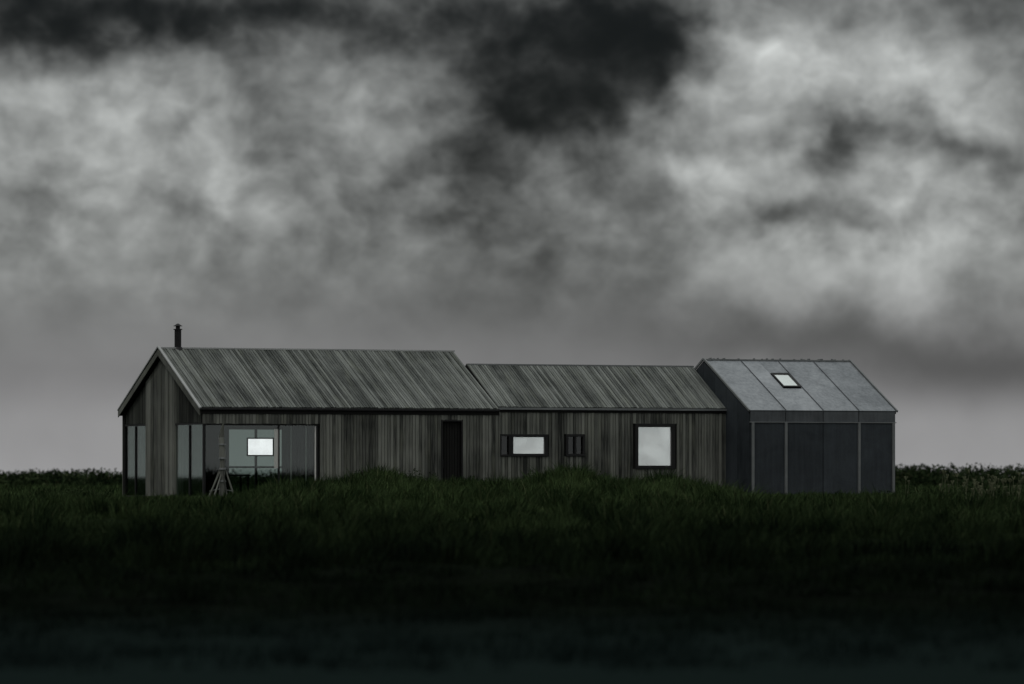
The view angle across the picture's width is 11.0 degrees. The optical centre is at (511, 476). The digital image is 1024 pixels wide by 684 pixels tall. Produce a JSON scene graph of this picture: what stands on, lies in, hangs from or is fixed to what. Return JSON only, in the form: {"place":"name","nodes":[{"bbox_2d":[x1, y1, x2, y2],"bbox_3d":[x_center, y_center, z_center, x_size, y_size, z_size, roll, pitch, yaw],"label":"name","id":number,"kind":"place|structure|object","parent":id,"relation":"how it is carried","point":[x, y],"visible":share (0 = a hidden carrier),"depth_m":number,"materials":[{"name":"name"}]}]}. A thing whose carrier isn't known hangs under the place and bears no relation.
{"place":"outdoors","nodes":[
{"label":"outdoors","id":0,"kind":"place"},
{"bbox_2d":[146,359,176,496],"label":"gable pier boards","id":1,"kind":"object","parent":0,"point":[161,452],"visible":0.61,"depth_m":178.46,"materials":[{"name":"wood"}]},
{"bbox_2d":[206,473,307,491],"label":"furniture","id":2,"kind":"object","parent":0,"point":[247,480],"visible":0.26,"depth_m":178.59,"materials":[{"name":"wood"}]},
{"bbox_2d":[0,458,1023,683],"bbox_3d":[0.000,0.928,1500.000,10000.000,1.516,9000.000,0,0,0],"label":"ground","id":3,"kind":"structure","parent":0,"point":[526,671],"depth_m":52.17,"materials":[{"name":"green plant"}]},
{"bbox_2d":[123,412,281,496],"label":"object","id":4,"kind":"object","parent":3,"relation":"on","point":[212,451],"visible":0.14,"depth_m":182.98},
{"bbox_2d":[126,382,200,423],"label":"gable spandrel boards","id":5,"kind":"object","parent":4,"relation":"attached to","point":[186,411],"visible":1,"depth_m":177.25,"materials":[{"name":"wood"}]},
{"bbox_2d":[122,415,241,495],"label":"back wall boards","id":6,"kind":"object","parent":4,"relation":"attached to","point":[122,454],"visible":0.1,"depth_m":181.76,"materials":[{"name":"grey wood"}]},
{"bbox_2d":[209,424,232,496],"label":"driftwood tripod","id":7,"kind":"object","parent":3,"relation":"on","point":[221,484],"visible":0.84,"depth_m":173.12,"materials":[{"name":"grey wood"}]},
{"bbox_2d":[125,423,319,496],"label":"glazing frames","id":8,"kind":"structure","parent":3,"relation":"on","point":[204,457],"depth_m":176.24,"materials":[{"name":"black metal"}]},
{"bbox_2d":[126,425,294,495],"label":"glazing glass","id":9,"kind":"object","parent":8,"relation":"in","point":[183,458],"visible":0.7,"depth_m":177.12,"materials":[{"name":"glass"}]},
{"bbox_2d":[247,438,273,455],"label":"top hung sash frame","id":10,"kind":"object","parent":8,"relation":"attached to","point":[260,438],"visible":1,"depth_m":175.97,"materials":[{"name":"black metal"}]},
{"bbox_2d":[248,439,272,454],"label":"top hung sash pane","id":11,"kind":"object","parent":10,"relation":"in","point":[260,446],"visible":1,"depth_m":175.97,"materials":[{"name":"glass"}]},
{"bbox_2d":[274,426,315,480],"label":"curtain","id":12,"kind":"object","parent":8,"relation":"hanging from","point":[275,448],"visible":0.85,"depth_m":176.53,"materials":[{"name":"fabric"}]},
{"bbox_2d":[282,425,314,482],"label":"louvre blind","id":13,"kind":"object","parent":8,"relation":"attached to","point":[300,450],"visible":0.64,"depth_m":176.72,"materials":[{"name":"grey wood"}]},
{"bbox_2d":[201,414,437,480],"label":"cladding","id":14,"kind":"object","parent":3,"relation":"on","point":[319,442],"visible":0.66,"depth_m":177.82,"materials":[{"name":"wood"}]},
{"bbox_2d":[203,414,498,481],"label":"front wall boards","id":15,"kind":"object","parent":14,"relation":"attached to","point":[351,442],"visible":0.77,"depth_m":177.89,"materials":[{"name":"grey wood"}]},
{"bbox_2d":[441,420,462,480],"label":"door frame","id":16,"kind":"object","parent":14,"relation":"attached to","point":[461,449],"visible":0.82,"depth_m":178.99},
{"bbox_2d":[443,422,459,481],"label":"door leaf","id":17,"kind":"object","parent":16,"relation":"in","point":[451,444],"visible":0.64,"depth_m":178.94,"materials":[{"name":"black wood"}]},
{"bbox_2d":[398,469,440,482],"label":"shrub","id":18,"kind":"object","parent":3,"relation":"on","point":[419,474],"visible":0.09,"depth_m":168.94,"materials":[{"name":"green plant"}]},
{"bbox_2d":[499,412,499,478],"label":"corner board","id":19,"kind":"object","parent":3,"relation":"on","point":[499,445],"visible":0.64,"depth_m":179.58,"materials":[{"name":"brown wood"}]},
{"bbox_2d":[0,462,1023,485],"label":"distant hedge","id":20,"kind":"object","parent":3,"relation":"on","point":[926,475],"visible":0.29,"depth_m":410.85,"materials":[{"name":"green plant"}]},
{"bbox_2d":[548,412,701,481],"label":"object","id":21,"kind":"object","parent":3,"relation":"on","point":[634,445],"visible":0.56,"depth_m":181.90,"materials":[{"name":"wood"}]},
{"bbox_2d":[500,434,510,456],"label":"side window frame","id":22,"kind":"object","parent":21,"relation":"on","point":[509,447],"visible":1,"depth_m":179.80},
{"bbox_2d":[502,436,507,453],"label":"side window pane","id":23,"kind":"object","parent":22,"relation":"attached to","point":[504,444],"visible":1,"depth_m":179.85,"materials":[{"name":"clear glass"}]},
{"bbox_2d":[511,434,547,456],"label":"strip window frame","id":24,"kind":"object","parent":21,"relation":"attached to","point":[545,436],"visible":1,"depth_m":180.20,"materials":[{"name":"black metal"}]},
{"bbox_2d":[513,437,543,453],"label":"strip window pane","id":25,"kind":"object","parent":24,"relation":"in","point":[528,445],"visible":1,"depth_m":180.22,"materials":[{"name":"glass"}]},
{"bbox_2d":[565,434,584,455],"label":"window frame","id":26,"kind":"object","parent":21,"relation":"on","point":[574,436],"visible":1,"depth_m":180.89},
{"bbox_2d":[568,437,581,453],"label":"window pane","id":27,"kind":"object","parent":26,"relation":"attached to","point":[571,445],"visible":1,"depth_m":180.97,"materials":[{"name":"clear glass"}]},
{"bbox_2d":[466,365,725,412],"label":"link roof slab","id":28,"kind":"structure","parent":21,"relation":"on","point":[597,411],"depth_m":181.42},
{"bbox_2d":[465,364,725,408],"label":"link roof boards","id":29,"kind":"object","parent":28,"relation":"on","point":[505,386],"visible":0.82,"depth_m":182.53,"materials":[{"name":"grey wood"}]},
{"bbox_2d":[468,364,726,410],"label":"roof trim","id":30,"kind":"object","parent":28,"relation":"attached to","point":[659,409],"visible":1,"depth_m":182.44,"materials":[{"name":"grey metal"}]},
{"bbox_2d":[500,412,725,486],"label":"wall","id":31,"kind":"structure","parent":21,"relation":"attached to","point":[604,438],"depth_m":181.53,"materials":[{"name":"wood"}]},
{"bbox_2d":[635,423,674,468],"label":"window frame","id":32,"kind":"object","parent":21,"relation":"on","point":[672,426],"visible":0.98,"depth_m":182.21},
{"bbox_2d":[638,427,670,465],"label":"window pane","id":33,"kind":"object","parent":32,"relation":"attached to","point":[654,445],"visible":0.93,"depth_m":182.24,"materials":[{"name":"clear glass"}]},
{"bbox_2d":[694,358,897,494],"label":"metal clad annex","id":34,"kind":"object","parent":3,"relation":"on","point":[793,426],"visible":0.81,"depth_m":183.35,"materials":[{"name":"metal"}]},
{"bbox_2d":[904,469,1023,500],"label":"wild plants","id":35,"kind":"object","parent":3,"relation":"on","point":[990,482],"visible":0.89,"depth_m":150.69,"materials":[{"name":"green plant"}]},
{"bbox_2d":[949,480,1023,495],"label":"shrub","id":36,"kind":"object","parent":3,"relation":"on","point":[970,490],"visible":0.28,"depth_m":157.73,"materials":[{"name":"green plant"}]},
{"bbox_2d":[1005,481,1023,494],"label":"shrub","id":37,"kind":"object","parent":3,"relation":"on","point":[1016,487],"visible":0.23,"depth_m":163.02,"materials":[{"name":"green plant"}]},
{"bbox_2d":[0,0,1023,476],"label":"sky","id":38,"kind":"structure","parent":0,"point":[569,182],"materials":[{"name":"grey"}]},
{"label":"floor","id":39,"kind":"structure","parent":0,"visible":0},
{"bbox_2d":[296,426,307,472],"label":"interior wall","id":40,"kind":"structure","parent":39,"relation":"on","point":[296,449],"depth_m":183.34,"materials":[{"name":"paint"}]},
{"bbox_2d":[120,349,498,415],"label":"roof slab","id":41,"kind":"structure","parent":40,"relation":"on","point":[136,393],"depth_m":177.80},
{"bbox_2d":[118,350,199,416],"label":"barge board","id":42,"kind":"object","parent":41,"relation":"attached to","point":[170,370],"visible":1,"depth_m":178.36,"materials":[{"name":"grey wood"}]},
{"bbox_2d":[173,324,181,350],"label":"chimney flue","id":43,"kind":"object","parent":41,"relation":"on","point":[177,337],"visible":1,"depth_m":178.55,"materials":[{"name":"black metal"}]},
{"bbox_2d":[117,346,454,410],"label":"roof verge trim","id":44,"kind":"structure","parent":41,"relation":"attached to","point":[175,372],"depth_m":179.64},
{"bbox_2d":[162,349,498,408],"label":"roof boards","id":45,"kind":"object","parent":41,"relation":"on","point":[239,378],"visible":0.84,"depth_m":178.82,"materials":[{"name":"grey wood"}]},
{"bbox_2d":[200,408,499,411],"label":"gutter","id":46,"kind":"object","parent":41,"relation":"attached to","point":[330,409],"visible":1,"depth_m":177.15,"materials":[{"name":"grey metal"}]}
]}

